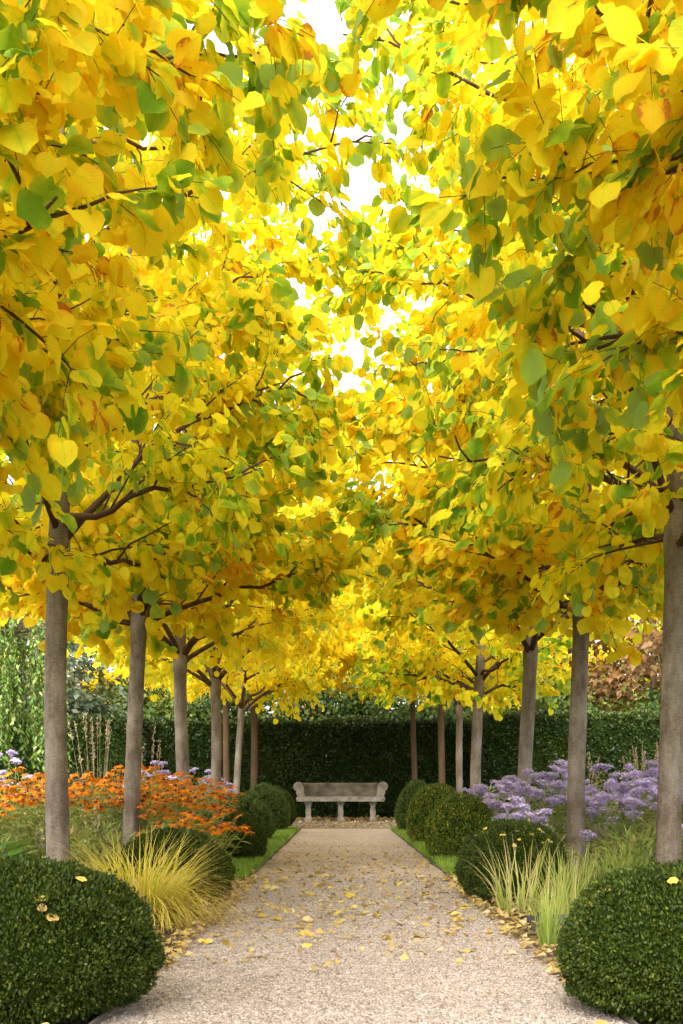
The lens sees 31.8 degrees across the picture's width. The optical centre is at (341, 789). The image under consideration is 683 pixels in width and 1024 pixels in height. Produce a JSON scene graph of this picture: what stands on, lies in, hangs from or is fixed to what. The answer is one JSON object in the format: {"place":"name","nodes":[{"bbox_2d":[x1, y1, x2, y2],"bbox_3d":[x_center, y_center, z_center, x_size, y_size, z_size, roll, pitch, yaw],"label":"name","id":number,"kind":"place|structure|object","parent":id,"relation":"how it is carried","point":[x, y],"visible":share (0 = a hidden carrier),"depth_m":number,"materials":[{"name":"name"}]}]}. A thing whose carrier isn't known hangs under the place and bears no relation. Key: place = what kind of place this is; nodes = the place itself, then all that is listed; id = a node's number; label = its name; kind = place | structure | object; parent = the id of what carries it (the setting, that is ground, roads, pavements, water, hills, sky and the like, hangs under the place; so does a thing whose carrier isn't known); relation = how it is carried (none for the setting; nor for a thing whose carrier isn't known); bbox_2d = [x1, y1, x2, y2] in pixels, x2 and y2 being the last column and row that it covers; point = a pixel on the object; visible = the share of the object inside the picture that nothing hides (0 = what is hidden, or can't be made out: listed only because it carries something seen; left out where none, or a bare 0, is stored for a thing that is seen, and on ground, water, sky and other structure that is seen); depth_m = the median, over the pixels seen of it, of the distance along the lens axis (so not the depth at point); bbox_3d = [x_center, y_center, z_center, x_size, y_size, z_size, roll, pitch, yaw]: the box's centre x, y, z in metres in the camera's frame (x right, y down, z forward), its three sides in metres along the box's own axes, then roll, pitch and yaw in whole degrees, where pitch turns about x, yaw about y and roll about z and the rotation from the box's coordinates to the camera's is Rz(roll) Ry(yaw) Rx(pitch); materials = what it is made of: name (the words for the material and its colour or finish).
{"place":"outdoors","nodes":[
{"label":"outdoors","id":0,"kind":"place"},
{"bbox_2d":[68,711,145,845],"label":"dry grass","id":1,"kind":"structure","parent":0,"point":[92,743],"depth_m":15.00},
{"bbox_2d":[124,722,161,824],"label":"dry grass","id":2,"kind":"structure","parent":0,"point":[153,752],"depth_m":15.46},
{"bbox_2d":[231,826,299,880],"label":"lawn grass","id":3,"kind":"structure","parent":0,"point":[278,839],"depth_m":11.44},
{"bbox_2d":[3,0,657,718],"label":"sky","id":4,"kind":"structure","parent":0,"point":[322,15],"materials":[{"name":"white"}]},
{"bbox_2d":[1,819,682,1023],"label":"bed soil","id":5,"kind":"structure","parent":0,"point":[168,932],"depth_m":6.73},
{"bbox_2d":[0,825,34,856],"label":"green plant","id":6,"kind":"object","parent":5,"relation":"on","point":[13,849],"visible":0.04,"depth_m":7.01,"materials":[{"name":"green plant"}]},
{"bbox_2d":[0,749,42,835],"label":"aster plant","id":7,"kind":"object","parent":5,"relation":"on","point":[14,759],"visible":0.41,"depth_m":13.41,"materials":[{"name":"purple plant"}]},
{"bbox_2d":[0,766,44,853],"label":"daisy plant","id":8,"kind":"object","parent":5,"relation":"on","point":[16,788],"visible":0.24,"depth_m":12.59,"materials":[{"name":"orange plant"}]},
{"bbox_2d":[0,781,44,852],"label":"daisy plant","id":9,"kind":"object","parent":5,"relation":"on","point":[6,788],"visible":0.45,"depth_m":9.99,"materials":[{"name":"orange plant"}]},
{"bbox_2d":[0,614,71,773],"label":"weeping tree","id":10,"kind":"object","parent":5,"relation":"on","point":[9,664],"visible":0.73,"depth_m":23.19,"materials":[{"name":"green plant"}]},
{"bbox_2d":[0,778,107,860],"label":"daisy plant","id":11,"kind":"object","parent":5,"relation":"on","point":[31,803],"visible":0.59,"depth_m":9.63,"materials":[{"name":"orange plant"}]},
{"bbox_2d":[22,772,115,859],"bbox_3d":[-2.750,0.246,12.015,0.963,0.912,0.889,0,0,-28],"label":"daisy plant","id":12,"kind":"object","parent":5,"relation":"on","point":[84,777],"visible":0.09,"depth_m":11.99,"materials":[{"name":"orange plant"}]},
{"bbox_2d":[0,710,154,820],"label":"yew hedge","id":13,"kind":"object","parent":5,"relation":"on","point":[117,745],"visible":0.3,"depth_m":27.45,"materials":[{"name":"green plant"}]},
{"bbox_2d":[0,852,169,1023],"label":"topiary ball","id":14,"kind":"object","parent":5,"relation":"on","point":[92,950],"visible":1,"depth_m":3.50,"materials":[{"name":"green plant"}]},
{"bbox_2d":[46,914,58,920],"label":"fallen leaf","id":15,"kind":"object","parent":14,"relation":"on","point":[56,917],"visible":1,"depth_m":3.45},
{"bbox_2d":[38,817,139,871],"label":"green plant","id":16,"kind":"object","parent":5,"relation":"on","point":[83,844],"visible":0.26,"depth_m":8.57,"materials":[{"name":"green plant"}]},
{"bbox_2d":[40,770,149,863],"bbox_3d":[-2.243,0.260,10.896,1.011,0.883,0.935,0,0,0],"label":"daisy plant","id":17,"kind":"object","parent":5,"relation":"on","point":[103,783],"visible":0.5,"depth_m":10.82,"materials":[{"name":"orange plant"}]},
{"bbox_2d":[92,765,168,847],"bbox_3d":[-2.372,0.211,13.398,0.937,0.981,0.959,0,0,0],"label":"daisy plant","id":18,"kind":"object","parent":5,"relation":"on","point":[113,774],"visible":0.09,"depth_m":13.37,"materials":[{"name":"orange plant"}]},
{"bbox_2d":[108,822,176,861],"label":"green plant","id":19,"kind":"object","parent":5,"relation":"on","point":[143,832],"depth_m":8.93,"materials":[{"name":"green plant"}]},
{"bbox_2d":[122,760,175,812],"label":"aster plant","id":20,"kind":"object","parent":5,"relation":"on","point":[162,764],"visible":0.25,"depth_m":17.52,"materials":[{"name":"purple plant"}]},
{"bbox_2d":[102,776,201,837],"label":"daisy plant","id":21,"kind":"object","parent":5,"relation":"on","point":[179,791],"visible":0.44,"depth_m":10.84,"materials":[{"name":"orange plant"}]},
{"bbox_2d":[110,765,195,830],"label":"daisy plant","id":22,"kind":"object","parent":5,"relation":"on","point":[166,776],"visible":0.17,"depth_m":12.55,"materials":[{"name":"orange plant"}]},
{"bbox_2d":[50,817,266,931],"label":"ornamental grass","id":23,"kind":"object","parent":5,"relation":"on","point":[163,900],"depth_m":6.18,"materials":[{"name":"plant"}]},
{"bbox_2d":[111,825,238,900],"bbox_3d":[-1.070,0.468,7.663,0.793,0.494,0.814,0,0,-22],"label":"topiary ball","id":24,"kind":"object","parent":5,"relation":"on","point":[202,841],"visible":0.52,"depth_m":7.44,"materials":[{"name":"green plant"}]},
{"bbox_2d":[0,0,361,533],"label":"avenue tree","id":25,"kind":"object","parent":5,"relation":"on","point":[131,69],"visible":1,"depth_m":4.25,"materials":[{"name":"yellow plant"}]},
{"bbox_2d":[140,775,227,825],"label":"daisy plant","id":26,"kind":"object","parent":5,"relation":"on","point":[200,790],"visible":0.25,"depth_m":12.00,"materials":[{"name":"orange plant"}]},
{"bbox_2d":[167,767,210,814],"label":"aster plant","id":27,"kind":"object","parent":5,"relation":"on","point":[192,770],"visible":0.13,"depth_m":18.64,"materials":[{"name":"purple plant"}]},
{"bbox_2d":[137,789,243,842],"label":"daisy plant","id":28,"kind":"object","parent":5,"relation":"on","point":[201,805],"visible":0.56,"depth_m":10.34,"materials":[{"name":"orange plant"}]},
{"bbox_2d":[0,235,382,805],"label":"avenue tree","id":29,"kind":"object","parent":5,"relation":"on","point":[254,633],"visible":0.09,"depth_m":13.95,"materials":[{"name":"yellow plant"}]},
{"bbox_2d":[133,810,256,856],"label":"daisy plant","id":30,"kind":"object","parent":5,"relation":"on","point":[218,829],"visible":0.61,"depth_m":9.57,"materials":[{"name":"orange plant"}]},
{"bbox_2d":[89,828,300,1023],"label":"path edging","id":31,"kind":"object","parent":5,"relation":"on","point":[98,1019],"visible":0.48,"depth_m":5.78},
{"bbox_2d":[159,778,243,814],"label":"daisy plant","id":32,"kind":"object","parent":5,"relation":"on","point":[226,793],"visible":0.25,"depth_m":13.23,"materials":[{"name":"orange plant"}]},
{"bbox_2d":[153,868,258,976],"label":"leaf litter","id":33,"kind":"object","parent":5,"relation":"on","point":[180,944],"visible":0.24,"depth_m":5.97,"materials":[{"name":"plant"}]},
{"bbox_2d":[0,2,415,861],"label":"avenue tree","id":34,"kind":"object","parent":5,"relation":"on","point":[64,554],"visible":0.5,"depth_m":7.83,"materials":[{"name":"yellow plant"}]},
{"bbox_2d":[0,10,428,845],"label":"avenue tree","id":35,"kind":"object","parent":5,"relation":"on","point":[262,280],"visible":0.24,"depth_m":10.16,"materials":[{"name":"yellow plant"}]},
{"bbox_2d":[195,769,235,810],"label":"aster plant","id":36,"kind":"object","parent":5,"relation":"on","point":[222,779],"visible":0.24,"depth_m":19.86,"materials":[{"name":"purple plant"}]},
{"bbox_2d":[115,520,344,796],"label":"tree","id":37,"kind":"object","parent":5,"relation":"on","point":[226,764],"visible":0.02,"depth_m":24.00,"materials":[{"name":"yellow plant"}]},
{"bbox_2d":[192,807,268,858],"bbox_3d":[-1.087,0.439,11.388,0.761,0.555,0.781,0,0,-37],"label":"topiary ball","id":38,"kind":"object","parent":5,"relation":"on","point":[257,846],"visible":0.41,"depth_m":11.20,"materials":[{"name":"green plant"}]},
{"bbox_2d":[85,336,391,800],"bbox_3d":[-1.990,-2.905,17.337,4.895,7.210,4.642,0,0,-25],"label":"avenue tree","id":39,"kind":"object","parent":5,"relation":"on","point":[255,663],"visible":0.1,"depth_m":17.28,"materials":[{"name":"yellow plant"}]},
{"bbox_2d":[216,794,276,838],"bbox_3d":[-1.337,0.377,15.602,0.960,0.686,0.944,0,0,38],"label":"topiary ball","id":40,"kind":"object","parent":5,"relation":"on","point":[259,812],"visible":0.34,"depth_m":15.40,"materials":[{"name":"green plant"}]},
{"bbox_2d":[158,464,353,794],"bbox_3d":[-1.582,-2.669,21.072,3.960,6.746,3.734,0,0,11],"label":"avenue tree","id":41,"kind":"object","parent":5,"relation":"on","point":[300,683],"visible":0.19,"depth_m":21.01,"materials":[{"name":"yellow plant"}]},
{"bbox_2d":[244,782,291,829],"bbox_3d":[-1.233,0.292,19.299,0.874,0.866,0.860,0,0,23],"label":"topiary ball","id":42,"kind":"object","parent":5,"relation":"on","point":[273,799],"visible":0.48,"depth_m":19.08,"materials":[{"name":"green plant"}]},
{"bbox_2d":[159,496,380,787],"bbox_3d":[-1.839,-3.011,24.795,5.895,7.423,5.470,0,0,33],"label":"tree","id":43,"kind":"object","parent":5,"relation":"on","point":[328,674],"visible":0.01,"depth_m":24.67,"materials":[{"name":"yellow plant"}]},
{"bbox_2d":[274,785,297,826],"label":"topiary ball","id":44,"kind":"object","parent":5,"relation":"on","point":[292,804],"visible":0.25,"depth_m":22.09,"materials":[{"name":"green plant"}]},
{"bbox_2d":[149,715,471,818],"bbox_3d":[-0.649,-0.528,29.544,8.810,2.615,1.458,0,0,0],"label":"yew hedge","id":45,"kind":"object","parent":5,"relation":"on","point":[357,749],"visible":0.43,"depth_m":29.04,"materials":[{"name":"green plant"}]},
{"bbox_2d":[331,530,442,783],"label":"tree","id":46,"kind":"object","parent":5,"relation":"on","point":[350,665],"visible":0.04,"depth_m":26.20,"materials":[{"name":"plant"}]},
{"bbox_2d":[394,779,430,829],"bbox_3d":[1.220,0.265,19.106,0.755,0.922,0.768,0,0,16],"label":"topiary ball","id":47,"kind":"object","parent":5,"relation":"on","point":[408,792],"visible":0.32,"depth_m":18.93,"materials":[{"name":"green plant"}]},
{"bbox_2d":[405,782,456,842],"bbox_3d":[1.178,0.307,14.892,0.782,0.835,0.790,0,0,31],"label":"topiary ball","id":48,"kind":"object","parent":5,"relation":"on","point":[421,805],"visible":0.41,"depth_m":14.72,"materials":[{"name":"green plant"}]},
{"bbox_2d":[347,459,547,793],"bbox_3d":[2.185,-2.767,20.831,3.879,6.933,3.678,0,0,-16],"label":"avenue tree","id":49,"kind":"object","parent":5,"relation":"on","point":[402,641],"visible":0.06,"depth_m":20.77,"materials":[{"name":"yellow plant"}]},
{"bbox_2d":[330,461,569,782],"bbox_3d":[2.098,-3.011,25.193,5.601,7.423,5.197,0,0,29],"label":"tree","id":50,"kind":"object","parent":5,"relation":"on","point":[441,755],"visible":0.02,"depth_m":24.95,"materials":[{"name":"yellow plant"}]},
{"bbox_2d":[424,791,495,856],"bbox_3d":[1.162,0.364,11.605,0.725,0.715,0.718,0,0,-44],"label":"topiary ball","id":51,"kind":"object","parent":5,"relation":"on","point":[453,821],"visible":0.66,"depth_m":11.39,"materials":[{"name":"green plant"}]},
{"bbox_2d":[296,6,665,874],"bbox_3d":[1.974,-2.871,9.903,4.695,7.142,4.455,0,0,-11],"label":"avenue tree","id":52,"kind":"object","parent":5,"relation":"on","point":[490,588],"visible":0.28,"depth_m":9.66,"materials":[{"name":"yellow plant"}]},
{"bbox_2d":[463,783,501,817],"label":"aster plant","id":53,"kind":"object","parent":5,"relation":"on","point":[480,788],"visible":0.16,"depth_m":12.61,"materials":[{"name":"purple plant"}]},
{"bbox_2d":[305,141,662,816],"bbox_3d":[1.981,-2.892,12.771,4.804,7.189,5.099,0,0,3],"label":"avenue tree","id":54,"kind":"object","parent":5,"relation":"on","point":[392,590],"visible":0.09,"depth_m":12.85,"materials":[{"name":"yellow plant"}]},
{"bbox_2d":[335,296,642,797],"bbox_3d":[2.001,-2.965,17.328,4.489,7.331,4.789,1,0,-3],"label":"avenue tree","id":55,"kind":"object","parent":5,"relation":"on","point":[478,683],"visible":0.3,"depth_m":16.95,"materials":[{"name":"yellow plant"}]},
{"bbox_2d":[471,784,509,802],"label":"silver plant","id":56,"kind":"object","parent":5,"relation":"on","point":[492,791],"visible":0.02,"depth_m":15.17,"materials":[{"name":"green plant"}]},
{"bbox_2d":[332,0,682,863],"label":"avenue tree","id":57,"kind":"object","parent":5,"relation":"on","point":[512,450],"visible":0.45,"depth_m":7.03,"materials":[{"name":"yellow plant"}]},
{"bbox_2d":[452,816,571,902],"bbox_3d":[1.088,0.436,7.644,0.761,0.548,0.781,0,0,-30],"label":"topiary ball","id":58,"kind":"object","parent":5,"relation":"on","point":[469,879],"visible":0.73,"depth_m":7.42,"materials":[{"name":"green plant"}]},
{"bbox_2d":[483,780,543,822],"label":"aster plant","id":59,"kind":"object","parent":5,"relation":"on","point":[499,786],"visible":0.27,"depth_m":12.38,"materials":[{"name":"purple plant"}]},
{"bbox_2d":[390,828,637,1023],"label":"path edging","id":60,"kind":"object","parent":5,"relation":"on","point":[630,1020],"visible":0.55,"depth_m":6.13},
{"bbox_2d":[443,872,585,982],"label":"leaf litter","id":61,"kind":"object","parent":5,"relation":"on","point":[542,951],"visible":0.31,"depth_m":6.05,"materials":[{"name":"plant"}]},
{"bbox_2d":[351,0,682,495],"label":"avenue tree","id":62,"kind":"object","parent":5,"relation":"on","point":[636,185],"visible":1,"depth_m":4.35,"materials":[{"name":"yellow plant"}]},
{"bbox_2d":[492,795,552,828],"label":"aster plant","id":63,"kind":"object","parent":5,"relation":"on","point":[523,813],"visible":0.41,"depth_m":9.39,"materials":[{"name":"purple plant"}]},
{"bbox_2d":[483,769,563,823],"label":"aster plant","id":64,"kind":"object","parent":5,"relation":"on","point":[532,797],"visible":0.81,"depth_m":11.23,"materials":[{"name":"purple plant"}]},
{"bbox_2d":[468,836,579,916],"bbox_3d":[1.034,0.464,6.707,0.783,0.472,0.820,0,0,6],"label":"grass tuft","id":65,"kind":"object","parent":5,"relation":"on","point":[508,902],"visible":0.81,"depth_m":6.78,"materials":[{"name":"plant"}]},
{"bbox_2d":[523,886,567,950],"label":"grass tuft","id":66,"kind":"object","parent":5,"relation":"on","point":[549,927],"visible":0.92,"depth_m":5.23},
{"bbox_2d":[527,914,569,931],"bbox_3d":[1.064,0.666,6.018,0.310,0.077,0.070,0,0,-13],"label":"edging strip","id":67,"kind":"object","parent":5,"relation":"on","point":[530,919],"visible":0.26,"depth_m":5.99,"materials":[{"name":"black plastic"}]},
{"bbox_2d":[527,815,584,877],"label":"green plant","id":68,"kind":"object","parent":5,"relation":"on","point":[564,844],"visible":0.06,"depth_m":9.23,"materials":[{"name":"green plant"}]},
{"bbox_2d":[515,848,598,913],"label":"grass tuft","id":69,"kind":"object","parent":5,"relation":"on","point":[566,907],"visible":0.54,"depth_m":6.16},
{"bbox_2d":[531,759,592,842],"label":"aster plant","id":70,"kind":"object","parent":5,"relation":"on","point":[562,766],"visible":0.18,"depth_m":13.73,"materials":[{"name":"purple plant"}]},
{"bbox_2d":[528,841,599,906],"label":"grass tuft","id":71,"kind":"object","parent":5,"relation":"on","point":[570,875],"visible":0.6,"depth_m":7.23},
{"bbox_2d":[531,764,600,849],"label":"aster plant","id":72,"kind":"object","parent":5,"relation":"on","point":[561,785],"visible":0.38,"depth_m":12.11,"materials":[{"name":"purple plant"}]},
{"bbox_2d":[481,707,682,821],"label":"yew hedge","id":73,"kind":"object","parent":5,"relation":"on","point":[612,737],"visible":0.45,"depth_m":26.65,"materials":[{"name":"green plant"}]},
{"bbox_2d":[558,785,649,866],"bbox_3d":[2.298,0.318,10.479,0.803,0.766,0.743,0,0,0],"label":"aster plant","id":74,"kind":"object","parent":5,"relation":"on","point":[591,816],"visible":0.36,"depth_m":10.44,"materials":[{"name":"purple plant"}]},
{"bbox_2d":[569,840,654,883],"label":"grass tuft","id":75,"kind":"object","parent":5,"relation":"on","point":[606,870],"visible":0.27,"depth_m":7.85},
{"bbox_2d":[555,857,682,1023],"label":"topiary ball","id":76,"kind":"object","parent":5,"relation":"on","point":[619,949],"visible":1,"depth_m":3.56,"materials":[{"name":"green plant"}]},
{"bbox_2d":[667,877,677,882],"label":"fallen leaf","id":77,"kind":"object","parent":76,"relation":"on","point":[672,880],"visible":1,"depth_m":3.57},
{"bbox_2d":[585,763,657,851],"bbox_3d":[2.724,0.221,11.578,0.919,0.968,0.820,0,0,0],"label":"aster plant","id":78,"kind":"object","parent":5,"relation":"on","point":[634,773],"visible":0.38,"depth_m":11.61,"materials":[{"name":"purple plant"}]},
{"bbox_2d":[577,823,682,885],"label":"green plant","id":79,"kind":"object","parent":5,"relation":"on","point":[637,848],"visible":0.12,"depth_m":8.29,"materials":[{"name":"green plant"}]},
{"bbox_2d":[579,777,682,870],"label":"aster plant","id":80,"kind":"object","parent":5,"relation":"on","point":[602,796],"visible":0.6,"depth_m":9.06,"materials":[{"name":"purple plant"}]},
{"bbox_2d":[605,768,682,862],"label":"aster plant","id":81,"kind":"object","parent":5,"relation":"on","point":[626,789],"visible":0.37,"depth_m":9.27,"materials":[{"name":"purple plant"}]},
{"bbox_2d":[639,753,682,856],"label":"aster plant","id":82,"kind":"object","parent":5,"relation":"on","point":[649,764],"visible":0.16,"depth_m":10.23,"materials":[{"name":"purple plant"}]},
{"bbox_2d":[290,819,396,828],"bbox_3d":[0.050,0.700,25.200,4.900,0.001,7.200,0,0,0],"label":"bench apron","id":83,"kind":"object","parent":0,"point":[358,823],"depth_m":23.64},
{"bbox_2d":[293,782,387,820],"bbox_3d":[-0.020,0.257,27.250,2.129,0.886,0.700,0,0,0],"label":"stone bench","id":84,"kind":"object","parent":83,"relation":"on","point":[340,794],"visible":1,"depth_m":27.32,"materials":[{"name":"stone"}]},
{"bbox_2d":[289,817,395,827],"bbox_3d":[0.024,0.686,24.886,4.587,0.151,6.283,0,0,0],"label":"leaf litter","id":85,"kind":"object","parent":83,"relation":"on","point":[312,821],"visible":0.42,"depth_m":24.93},
{"bbox_2d":[296,815,394,819],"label":"leaf litter","id":86,"kind":"object","parent":83,"relation":"on","point":[351,818],"visible":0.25,"depth_m":28.26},
{"bbox_2d":[99,829,627,1023],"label":"gravel path","id":87,"kind":"structure","parent":0,"point":[365,838],"depth_m":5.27,"materials":[{"name":"gravel"}]},
{"bbox_2d":[197,938,212,944],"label":"fallen leaf","id":88,"kind":"object","parent":87,"relation":"on","point":[210,940],"visible":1,"depth_m":5.45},
{"bbox_2d":[174,840,534,970],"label":"leaf litter","id":89,"kind":"object","parent":87,"relation":"on","point":[391,943],"visible":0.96,"depth_m":6.97,"materials":[{"name":"plant"}]},
{"bbox_2d":[594,1019,608,1023],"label":"fallen leaf","id":90,"kind":"object","parent":87,"relation":"on","point":[599,1021],"visible":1,"depth_m":3.38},
{"bbox_2d":[391,826,457,877],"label":"lawn grass","id":91,"kind":"structure","parent":0,"point":[447,864],"depth_m":11.46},
{"bbox_2d":[565,752,610,840],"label":"dry grass","id":92,"kind":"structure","parent":0,"point":[597,777],"depth_m":16.61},
{"bbox_2d":[617,741,658,842],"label":"dry grass","id":93,"kind":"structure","parent":0,"point":[642,760],"depth_m":15.91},
{"label":"ground","id":94,"kind":"structure","parent":0,"visible":0},
{"bbox_2d":[0,613,145,719],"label":"background tree","id":95,"kind":"object","parent":94,"relation":"on","point":[80,706],"visible":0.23,"depth_m":31.52,"materials":[{"name":"green plant"}]},
{"bbox_2d":[0,623,203,717],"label":"background tree","id":96,"kind":"object","parent":94,"relation":"on","point":[106,675],"visible":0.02,"depth_m":35.77,"materials":[{"name":"yellow plant"}]},
{"bbox_2d":[68,674,173,722],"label":"green shrub","id":97,"kind":"object","parent":94,"relation":"on","point":[150,708],"visible":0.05,"depth_m":32.52,"materials":[{"name":"green plant"}]},
{"bbox_2d":[143,688,283,721],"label":"green shrub","id":98,"kind":"object","parent":94,"relation":"on","point":[198,708],"visible":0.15,"depth_m":31.40,"materials":[{"name":"green plant"}]},
{"bbox_2d":[257,672,398,722],"bbox_3d":[-0.116,-1.420,32.187,4.767,4.444,4.191,0,0,41],"label":"green shrub","id":99,"kind":"object","parent":94,"relation":"on","point":[308,712],"visible":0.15,"depth_m":31.35,"materials":[{"name":"green plant"}]},
{"bbox_2d":[247,498,430,716],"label":"background tree","id":100,"kind":"object","parent":94,"relation":"on","point":[331,677],"depth_m":34.23,"materials":[{"name":"yellow plant"}]},
{"bbox_2d":[322,672,431,721],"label":"green shrub","id":101,"kind":"object","parent":94,"relation":"on","point":[373,710],"visible":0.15,"depth_m":31.14,"materials":[{"name":"green plant"}]},
{"bbox_2d":[378,691,519,722],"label":"green shrub","id":102,"kind":"object","parent":94,"relation":"on","point":[450,711],"visible":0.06,"depth_m":31.28,"materials":[{"name":"green plant"}]},
{"bbox_2d":[499,676,645,716],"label":"green shrub","id":103,"kind":"object","parent":94,"relation":"on","point":[541,703],"visible":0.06,"depth_m":31.02,"materials":[{"name":"green plant"}]},
{"bbox_2d":[490,614,661,713],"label":"background tree","id":104,"kind":"object","parent":94,"relation":"on","point":[601,652],"depth_m":36.18,"materials":[{"name":"yellow plant"}]},
{"bbox_2d":[542,610,662,716],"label":"background tree","id":105,"kind":"object","parent":94,"relation":"on","point":[617,680],"visible":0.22,"depth_m":32.17,"materials":[{"name":"brown plant"}]},
{"bbox_2d":[610,679,660,716],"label":"green shrub","id":106,"kind":"object","parent":94,"relation":"on","point":[651,705],"visible":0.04,"depth_m":30.47,"materials":[{"name":"green plant"}]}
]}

